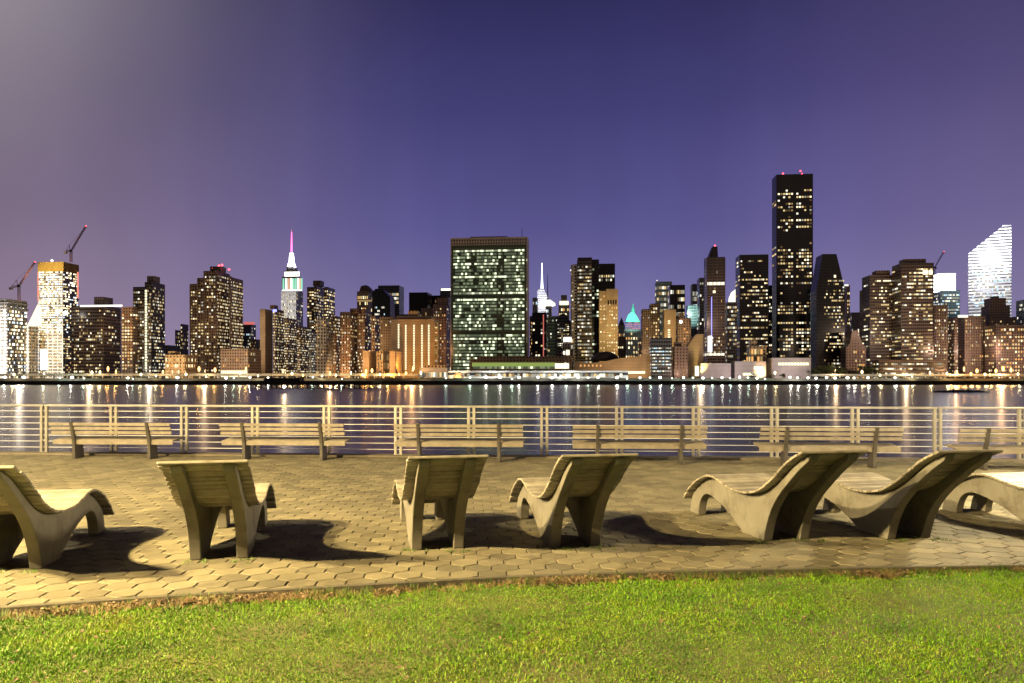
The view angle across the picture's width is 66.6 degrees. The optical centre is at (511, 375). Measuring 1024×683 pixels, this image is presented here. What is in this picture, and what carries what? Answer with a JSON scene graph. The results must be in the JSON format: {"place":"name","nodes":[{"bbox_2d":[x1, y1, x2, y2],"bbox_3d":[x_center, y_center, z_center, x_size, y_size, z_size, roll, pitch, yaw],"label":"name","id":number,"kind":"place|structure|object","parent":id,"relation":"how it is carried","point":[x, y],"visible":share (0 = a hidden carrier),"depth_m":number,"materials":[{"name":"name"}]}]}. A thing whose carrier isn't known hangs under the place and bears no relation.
{"place":"outdoors","nodes":[
{"label":"outdoors","id":0,"kind":"place"},
{"bbox_2d":[0,299,27,377],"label":"apartment building","id":1,"kind":"structure","parent":0,"point":[13,318],"depth_m":866.76,"materials":[{"name":"concrete"}]},
{"bbox_2d":[9,262,34,301],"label":"tower crane","id":2,"kind":"object","parent":1,"relation":"on","point":[17,286],"visible":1,"depth_m":863.27,"materials":[{"name":"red metal"}]},
{"bbox_2d":[26,305,41,377],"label":"building","id":3,"kind":"structure","parent":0,"point":[32,346],"depth_m":874.61,"materials":[{"name":"metal"}]},
{"bbox_2d":[37,260,78,377],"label":"construction tower","id":4,"kind":"structure","parent":0,"point":[57,289],"depth_m":891.22,"materials":[{"name":"concrete"}]},
{"bbox_2d":[63,226,85,261],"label":"tower crane","id":5,"kind":"object","parent":4,"relation":"on","point":[70,250],"visible":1,"depth_m":893.22,"materials":[{"name":"black metal"}]},
{"bbox_2d":[71,297,137,377],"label":"apartment block","id":6,"kind":"structure","parent":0,"point":[104,333],"depth_m":811.79,"materials":[{"name":"brown metal"}]},
{"bbox_2d":[165,345,179,354],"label":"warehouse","id":7,"kind":"structure","parent":0,"point":[171,348],"depth_m":1058.66,"materials":[{"name":"black"}]},
{"bbox_2d":[165,351,196,377],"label":"building","id":8,"kind":"structure","parent":0,"point":[176,362],"depth_m":771.15,"materials":[{"name":"beige stone"}]},
{"bbox_2d":[175,324,188,354],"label":"apartment tower","id":9,"kind":"structure","parent":0,"point":[181,337],"depth_m":1353.29,"materials":[{"name":"brown brick"}]},
{"bbox_2d":[189,264,242,377],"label":"apartment tower","id":10,"kind":"structure","parent":0,"point":[215,309],"depth_m":823.89,"materials":[{"name":"brick"}]},
{"bbox_2d":[220,347,260,377],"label":"hospital block","id":11,"kind":"structure","parent":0,"point":[234,361],"depth_m":776.25,"materials":[{"name":"brown brick"}]},
{"bbox_2d":[243,322,255,348],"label":"office tower","id":12,"kind":"structure","parent":0,"point":[249,330],"depth_m":1700.79,"materials":[{"name":"stone"}]},
{"bbox_2d":[250,339,259,349],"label":"office block","id":13,"kind":"structure","parent":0,"point":[254,343],"depth_m":1300.82,"materials":[{"name":"brown brick"}]},
{"bbox_2d":[260,305,283,377],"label":"apartment tower","id":14,"kind":"structure","parent":0,"point":[272,339],"depth_m":866.54,"materials":[{"name":"beige concrete"}]},
{"bbox_2d":[284,318,314,377],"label":"apartment tower","id":15,"kind":"structure","parent":0,"point":[299,349],"depth_m":847.16,"materials":[{"name":"brown brick"}]},
{"bbox_2d":[307,280,334,330],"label":"apartment tower","id":16,"kind":"structure","parent":0,"point":[320,301],"depth_m":953.58,"materials":[{"name":"brown brick"}]},
{"bbox_2d":[315,318,332,377],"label":"apartment tower","id":17,"kind":"structure","parent":0,"point":[323,345],"depth_m":830.75,"materials":[{"name":"stone"}]},
{"bbox_2d":[333,308,360,377],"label":"apartment block","id":18,"kind":"structure","parent":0,"point":[344,342],"depth_m":849.65,"materials":[{"name":"red brick"}]},
{"bbox_2d":[357,309,379,377],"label":"apartment block","id":19,"kind":"structure","parent":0,"point":[368,331],"depth_m":861.08,"materials":[{"name":"red brick"}]},
{"bbox_2d":[363,351,401,377],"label":"power station block","id":20,"kind":"structure","parent":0,"point":[383,362],"depth_m":747.10,"materials":[{"name":"orange concrete"}]},
{"bbox_2d":[372,289,394,316],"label":"office tower","id":21,"kind":"structure","parent":0,"point":[383,303],"depth_m":1300.60,"materials":[{"name":"black glass"}]},
{"bbox_2d":[380,317,395,350],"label":"apartment block","id":22,"kind":"structure","parent":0,"point":[385,333],"depth_m":850.06,"materials":[{"name":"brown brick"}]},
{"bbox_2d":[378,285,403,316],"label":"office tower","id":23,"kind":"structure","parent":0,"point":[396,292],"depth_m":1600.07,"materials":[{"name":"stone"}]},
{"bbox_2d":[391,311,438,377],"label":"apartment slab","id":24,"kind":"structure","parent":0,"point":[415,338],"depth_m":799.95,"materials":[{"name":"orange concrete"}]},
{"bbox_2d":[409,292,431,315],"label":"office tower","id":25,"kind":"structure","parent":0,"point":[418,301],"depth_m":1500.72,"materials":[{"name":"black glass"}]},
{"bbox_2d":[421,308,432,316],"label":"office block","id":26,"kind":"structure","parent":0,"point":[426,311],"depth_m":1150.16,"materials":[{"name":"brown brick"}]},
{"bbox_2d":[419,365,449,377],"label":"pavilion","id":27,"kind":"structure","parent":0,"point":[434,371],"depth_m":742.45,"materials":[{"name":"beige stone"}]},
{"bbox_2d":[432,288,449,307],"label":"office tower","id":28,"kind":"structure","parent":0,"point":[444,292],"depth_m":1548.08,"materials":[{"name":"black glass"}]},
{"bbox_2d":[433,298,449,367],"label":"apartment tower","id":29,"kind":"structure","parent":0,"point":[441,311],"depth_m":900.31,"materials":[{"name":"red brick"}]},
{"bbox_2d":[450,236,528,370],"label":"glass slab tower","id":30,"kind":"structure","parent":0,"point":[489,295],"depth_m":879.39,"materials":[{"name":"glass"}]},
{"bbox_2d":[0,454,1023,605],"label":"paving","id":31,"kind":"structure","parent":0,"point":[147,509],"depth_m":7.98,"materials":[{"name":"beige stone"}]},
{"bbox_2d":[0,465,114,568],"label":"wave lounger","id":32,"kind":"object","parent":31,"relation":"on","point":[43,523],"visible":1,"depth_m":6.85,"materials":[{"name":"stone"}]},
{"bbox_2d":[49,422,183,458],"bbox_3d":[-7.942,1.276,15.677,2.480,0.745,0.636,0,0,4],"label":"slatted bench","id":33,"kind":"object","parent":31,"relation":"on","point":[148,440],"visible":1,"depth_m":15.49,"materials":[{"name":"brown wood"}]},
{"bbox_2d":[157,460,276,559],"bbox_3d":[-2.730,1.161,7.467,0.697,0.973,2.551,0,0,-12],"label":"wave lounger","id":34,"kind":"object","parent":31,"relation":"on","point":[207,495],"visible":1,"depth_m":6.79,"materials":[{"name":"wood"}]},
{"bbox_2d":[219,422,351,460],"bbox_3d":[-4.482,1.276,15.457,2.480,0.745,0.636,0,0,4],"label":"slatted bench","id":35,"kind":"object","parent":31,"relation":"on","point":[320,441],"visible":1,"depth_m":15.26,"materials":[{"name":"brown wood"}]},
{"bbox_2d":[392,455,488,549],"bbox_3d":[-0.800,1.161,7.867,0.697,0.973,2.551,0,0,-12],"label":"wave lounger","id":36,"kind":"object","parent":31,"relation":"on","point":[447,485],"visible":1,"depth_m":7.15,"materials":[{"name":"stone"}]},
{"bbox_2d":[394,423,523,461],"bbox_3d":[-1.015,1.276,15.146,2.480,0.745,0.636,0,0,3],"label":"slatted bench","id":37,"kind":"object","parent":31,"relation":"on","point":[418,442],"visible":0.99,"depth_m":14.95,"materials":[{"name":"brown wood"}]},
{"bbox_2d":[0,537,951,573],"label":"paving weeds","id":38,"kind":"object","parent":31,"relation":"on","point":[233,560],"visible":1,"depth_m":7.38,"materials":[{"name":"green plant"}]},
{"bbox_2d":[509,453,637,546],"bbox_3d":[0.531,1.161,7.999,0.697,0.973,2.551,0,0,-11],"label":"wave lounger","id":39,"kind":"object","parent":31,"relation":"on","point":[581,487],"visible":1,"depth_m":7.41,"materials":[{"name":"concrete"}]},
{"bbox_2d":[572,425,707,464],"bbox_3d":[2.387,1.276,14.732,2.480,0.745,0.636,0,0,4],"label":"slatted bench","id":40,"kind":"object","parent":31,"relation":"on","point":[680,445],"visible":0.95,"depth_m":14.54,"materials":[{"name":"brown wood"}]},
{"bbox_2d":[683,450,868,539],"bbox_3d":[2.667,1.161,8.297,0.698,0.973,2.551,0,0,-12],"label":"wave lounger","id":41,"kind":"object","parent":31,"relation":"on","point":[787,496],"visible":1,"depth_m":7.85,"materials":[{"name":"stone"}]},
{"bbox_2d":[753,426,903,467],"bbox_3d":[5.730,1.276,14.194,2.480,0.745,0.636,0,0,5],"label":"slatted bench","id":42,"kind":"object","parent":31,"relation":"on","point":[786,446],"visible":0.97,"depth_m":14.00,"materials":[{"name":"brown wood"}]},
{"bbox_2d":[823,449,1002,538],"bbox_3d":[3.935,1.161,8.358,0.698,0.973,2.551,0,0,-11],"label":"wave lounger","id":43,"kind":"object","parent":31,"relation":"on","point":[912,498],"visible":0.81,"depth_m":7.87,"materials":[{"name":"concrete"}]},
{"bbox_2d":[942,472,1023,521],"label":"wave lounger","id":44,"kind":"object","parent":31,"relation":"on","point":[1005,490],"visible":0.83,"depth_m":8.91,"materials":[{"name":"concrete"}]},
{"bbox_2d":[945,428,1023,469],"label":"slatted bench","id":45,"kind":"object","parent":31,"relation":"on","point":[1008,449],"visible":0.88,"depth_m":13.61,"materials":[{"name":"brown wood"}]},
{"bbox_2d":[0,385,1023,457],"bbox_3d":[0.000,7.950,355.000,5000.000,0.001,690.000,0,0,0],"label":"river water","id":46,"kind":"structure","parent":0,"point":[24,424],"depth_m":174.68,"materials":[{"name":"blue liquid"}]},
{"bbox_2d":[248,378,381,387],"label":"river pier","id":47,"kind":"structure","parent":46,"relation":"in","point":[284,380],"depth_m":520.54,"materials":[{"name":"black concrete"}]},
{"bbox_2d":[0,381,1023,384],"bbox_3d":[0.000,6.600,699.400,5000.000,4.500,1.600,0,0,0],"label":"seawall","id":48,"kind":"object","parent":46,"relation":"in","point":[541,383],"visible":0.75,"depth_m":698.60,"materials":[{"name":"black concrete"}]},
{"bbox_2d":[0,451,1023,461],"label":"quay edge","id":49,"kind":"object","parent":46,"relation":"in","point":[898,459],"visible":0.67,"depth_m":15.90,"materials":[{"name":"concrete"}]},
{"bbox_2d":[0,404,1023,458],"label":"river railing","id":50,"kind":"object","parent":49,"relation":"on","point":[114,417],"visible":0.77,"depth_m":15.87,"materials":[{"name":"metal"}]},
{"bbox_2d":[933,389,988,391],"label":"rock islet","id":51,"kind":"object","parent":46,"relation":"in","point":[958,390],"visible":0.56,"depth_m":378.11,"materials":[{"name":"black stone"}]},
{"bbox_2d":[0,568,1023,682],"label":"lawn ground","id":52,"kind":"structure","parent":0,"point":[588,657],"depth_m":4.97,"materials":[{"name":"plant"}]},
{"bbox_2d":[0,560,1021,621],"bbox_3d":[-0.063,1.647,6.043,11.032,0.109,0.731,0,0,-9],"label":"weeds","id":53,"kind":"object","parent":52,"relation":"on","point":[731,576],"visible":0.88,"depth_m":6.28,"materials":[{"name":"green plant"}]},
{"bbox_2d":[0,564,1023,614],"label":"kerb","id":54,"kind":"structure","parent":52,"relation":"on","point":[423,583],"depth_m":6.33,"materials":[{"name":"beige concrete"}]},
{"bbox_2d":[0,565,1023,620],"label":"dry grass","id":55,"kind":"structure","parent":52,"relation":"on","point":[884,575],"depth_m":6.12,"materials":[{"name":"plant"}]},
{"bbox_2d":[1,565,1023,682],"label":"fallen leaves","id":56,"kind":"object","parent":52,"relation":"on","point":[303,596],"visible":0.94,"depth_m":5.77,"materials":[{"name":"plant"}]},
{"bbox_2d":[0,0,1023,354],"label":"sky","id":57,"kind":"structure","parent":0,"point":[186,138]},
{"bbox_2d":[470,356,574,370],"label":"conference building","id":58,"kind":"structure","parent":0,"point":[522,363],"depth_m":803.29,"materials":[{"name":"green stone"}]},
{"bbox_2d":[532,298,537,312],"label":"office tower","id":59,"kind":"structure","parent":0,"point":[534,304],"depth_m":2300.26,"materials":[{"name":"grey stone"}]},
{"bbox_2d":[448,371,627,377],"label":"promenade building","id":60,"kind":"structure","parent":0,"point":[545,374],"depth_m":727.76,"materials":[{"name":"white metal"}]},
{"bbox_2d":[529,312,547,355],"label":"apartment tower","id":61,"kind":"structure","parent":0,"point":[537,333],"depth_m":900.30,"materials":[{"name":"black glass"}]},
{"bbox_2d":[537,271,546,311],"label":"crystal skyscraper","id":62,"kind":"structure","parent":0,"point":[541,295],"depth_m":2500.17,"materials":[{"name":"white glass"}]},
{"bbox_2d":[545,274,554,355],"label":"mast tower","id":63,"kind":"structure","parent":0,"point":[549,304],"depth_m":2400.60,"materials":[{"name":"white metal"}]},
{"bbox_2d":[548,313,570,355],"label":"office block","id":64,"kind":"structure","parent":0,"point":[559,326],"depth_m":976.33,"materials":[{"name":"black glass"}]},
{"bbox_2d":[562,335,573,370],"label":"office block","id":65,"kind":"structure","parent":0,"point":[567,345],"depth_m":849.83,"materials":[{"name":"grey stone"}]},
{"bbox_2d":[570,257,598,362],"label":"office tower","id":66,"kind":"structure","parent":0,"point":[584,304],"depth_m":919.56,"materials":[{"name":"stone"}]},
{"bbox_2d":[599,264,614,290],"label":"office tower","id":67,"kind":"structure","parent":0,"point":[606,276],"depth_m":1079.93,"materials":[{"name":"black glass"}]},
{"bbox_2d":[599,289,617,361],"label":"hotel tower","id":68,"kind":"structure","parent":0,"point":[608,320],"depth_m":879.94,"materials":[{"name":"orange concrete"}]},
{"bbox_2d":[618,317,624,336],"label":"spired tower","id":69,"kind":"structure","parent":0,"point":[621,327],"depth_m":1650.11,"materials":[{"name":"grey stone"}]},
{"bbox_2d":[618,337,625,357],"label":"office block","id":70,"kind":"structure","parent":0,"point":[621,347],"depth_m":1199.44,"materials":[{"name":"brown brick"}]},
{"bbox_2d":[624,305,640,356],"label":"cupola tower","id":71,"kind":"structure","parent":0,"point":[632,336],"depth_m":1500.30,"materials":[{"name":"stone"}]},
{"bbox_2d":[641,303,659,355],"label":"apartment tower","id":72,"kind":"structure","parent":0,"point":[650,322],"depth_m":962.29,"materials":[{"name":"brown brick"}]},
{"bbox_2d":[655,280,671,337],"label":"office tower","id":73,"kind":"structure","parent":0,"point":[661,292],"depth_m":1750.15,"materials":[{"name":"grey stone"}]},
{"bbox_2d":[662,309,675,346],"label":"apartment tower","id":74,"kind":"structure","parent":0,"point":[668,323],"depth_m":919.82,"materials":[{"name":"beige concrete"}]},
{"bbox_2d":[668,285,684,318],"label":"office tower","id":75,"kind":"structure","parent":0,"point":[676,297],"depth_m":1499.90,"materials":[{"name":"black glass"}]},
{"bbox_2d":[672,342,687,377],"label":"apartment block","id":76,"kind":"structure","parent":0,"point":[679,360],"depth_m":772.05,"materials":[{"name":"red brick"}]},
{"bbox_2d":[676,313,690,345],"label":"apartment tower","id":77,"kind":"structure","parent":0,"point":[683,330],"depth_m":905.06,"materials":[{"name":"red brick"}]},
{"bbox_2d":[686,305,696,337],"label":"glass block","id":78,"kind":"structure","parent":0,"point":[691,311],"depth_m":1149.92,"materials":[{"name":"teal glass"}]},
{"bbox_2d":[690,284,696,304],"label":"office tower","id":79,"kind":"structure","parent":0,"point":[693,294],"depth_m":1450.00,"materials":[{"name":"glass"}]},
{"bbox_2d":[686,334,702,377],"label":"apartment block","id":80,"kind":"structure","parent":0,"point":[695,349],"depth_m":810.05,"materials":[{"name":"beige concrete"}]},
{"bbox_2d":[697,278,703,362],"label":"office tower","id":81,"kind":"structure","parent":0,"point":[700,305],"depth_m":1100.07,"materials":[{"name":"stone"}]},
{"bbox_2d":[704,245,724,362],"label":"crowned tower","id":82,"kind":"structure","parent":0,"point":[714,307],"depth_m":940.00,"materials":[{"name":"brown concrete"}]},
{"bbox_2d":[725,302,736,362],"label":"apartment tower","id":83,"kind":"structure","parent":0,"point":[730,332],"depth_m":979.81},
{"bbox_2d":[735,254,767,360],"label":"office tower","id":84,"kind":"structure","parent":0,"point":[751,285],"depth_m":1000.07,"materials":[{"name":"black glass"}]},
{"bbox_2d":[746,340,765,360],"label":"brick hall","id":85,"kind":"structure","parent":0,"point":[754,352],"depth_m":800.26,"materials":[{"name":"brown brick"}]},
{"bbox_2d":[768,285,771,357],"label":"apartment tower","id":86,"kind":"structure","parent":0,"point":[769,321],"depth_m":1130.22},
{"bbox_2d":[766,358,810,377],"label":"library block","id":87,"kind":"structure","parent":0,"point":[795,367],"depth_m":775.05,"materials":[{"name":"beige concrete"}]},
{"bbox_2d":[772,170,812,357],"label":"residential tower","id":88,"kind":"structure","parent":0,"point":[792,236],"depth_m":1049.93,"materials":[{"name":"black glass"}]},
{"bbox_2d":[810,254,844,377],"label":"tapered tower","id":89,"kind":"structure","parent":0,"point":[827,316],"depth_m":900.52,"materials":[{"name":"black glass"}]},
{"bbox_2d":[844,284,849,333],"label":"apartment tower","id":90,"kind":"structure","parent":0,"point":[847,307],"depth_m":1249.92,"materials":[{"name":"beige stone"}]},
{"bbox_2d":[840,330,865,377],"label":"gabled building","id":91,"kind":"structure","parent":0,"point":[853,351],"depth_m":860.28,"materials":[{"name":"red brick"}]},
{"bbox_2d":[850,312,858,331],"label":"office block","id":92,"kind":"structure","parent":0,"point":[854,321],"depth_m":1399.73,"materials":[{"name":"stone"}]},
{"bbox_2d":[859,270,891,377],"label":"apartment tower","id":93,"kind":"structure","parent":0,"point":[875,313],"depth_m":879.98,"materials":[{"name":"brown brick"}]},
{"bbox_2d":[892,259,932,359],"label":"apartment tower","id":94,"kind":"structure","parent":0,"point":[912,309],"depth_m":849.84,"materials":[{"name":"brown metal"}]},
{"bbox_2d":[933,251,943,299],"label":"tower crane","id":95,"kind":"object","parent":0,"point":[935,267],"visible":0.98,"depth_m":1299.08,"materials":[{"name":"black metal"}]},
{"bbox_2d":[933,305,957,377],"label":"apartment block","id":96,"kind":"structure","parent":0,"point":[945,337],"depth_m":865.66,"materials":[{"name":"brown brick"}]},
{"bbox_2d":[933,273,959,318],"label":"office tower","id":97,"kind":"structure","parent":0,"point":[947,293],"depth_m":1500.06,"materials":[{"name":"white glass"}]},
{"bbox_2d":[956,315,985,377],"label":"apartment block","id":98,"kind":"structure","parent":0,"point":[971,343],"depth_m":879.94,"materials":[{"name":"brown brick"}]},
{"bbox_2d":[968,225,1010,316],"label":"slant roof skyscraper","id":99,"kind":"structure","parent":0,"point":[989,267],"depth_m":1499.60,"materials":[{"name":"white glass"}]},
{"bbox_2d":[981,296,1015,325],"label":"apartment block","id":100,"kind":"structure","parent":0,"point":[995,310],"depth_m":902.55,"materials":[{"name":"brown brick"}]},
{"bbox_2d":[985,325,1023,377],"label":"apartment block","id":101,"kind":"structure","parent":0,"point":[1004,345],"depth_m":840.80,"materials":[{"name":"brown brick"}]},
{"bbox_2d":[1016,300,1023,324],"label":"office tower","id":102,"kind":"structure","parent":0,"point":[1019,312],"depth_m":1365.05,"materials":[{"name":"stone"}]},
{"bbox_3d":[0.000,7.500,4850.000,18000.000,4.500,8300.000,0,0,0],"label":"far shore ground","id":103,"kind":"structure","parent":0,"visible":0},
{"bbox_2d":[133,276,164,377],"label":"apartment tower","id":104,"kind":"structure","parent":103,"relation":"on","point":[149,300],"depth_m":818.33,"materials":[{"name":"brown brick"}]},
{"bbox_2d":[0,374,419,377],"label":"elevated roadway","id":105,"kind":"structure","parent":103,"relation":"on","point":[209,375],"depth_m":722.00,"materials":[{"name":"concrete"}]},
{"bbox_2d":[281,229,302,325],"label":"art deco skyscraper","id":106,"kind":"structure","parent":103,"relation":"on","point":[292,296],"depth_m":2302.72,"materials":[{"name":"stone"}]},
{"bbox_2d":[357,285,372,315],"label":"art deco tower","id":107,"kind":"structure","parent":103,"relation":"on","point":[364,296],"depth_m":1450.90,"materials":[{"name":"beige stone"}]},
{"bbox_2d":[0,378,1023,380],"bbox_3d":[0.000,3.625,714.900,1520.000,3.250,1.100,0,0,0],"label":"retaining wall","id":108,"kind":"structure","parent":103,"relation":"on","point":[516,379],"depth_m":714.50,"materials":[{"name":"concrete"}]},
{"bbox_2d":[558,295,569,319],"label":"art deco tower","id":109,"kind":"structure","parent":103,"relation":"on","point":[563,306],"depth_m":2000.34,"materials":[{"name":"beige stone"}]},
{"bbox_2d":[574,351,650,377],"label":"assembly hall","id":110,"kind":"structure","parent":103,"relation":"on","point":[637,366],"depth_m":790.16,"materials":[{"name":"beige concrete"}]},
{"bbox_2d":[649,338,671,377],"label":"office block","id":111,"kind":"structure","parent":103,"relation":"on","point":[660,351],"depth_m":779.95,"materials":[{"name":"stone"}]},
{"bbox_2d":[695,361,765,377],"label":"library block","id":112,"kind":"structure","parent":103,"relation":"on","point":[741,369],"depth_m":780.46,"materials":[{"name":"beige concrete"}]},
{"bbox_2d":[872,360,945,377],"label":"glass podium","id":113,"kind":"object","parent":103,"relation":"on","point":[910,366],"visible":0.66,"depth_m":789.75,"materials":[{"name":"brown glass"}]},
{"bbox_2d":[806,374,1023,377],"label":"elevated roadway","id":114,"kind":"structure","parent":103,"relation":"on","point":[915,375],"depth_m":724.00,"materials":[{"name":"concrete"}]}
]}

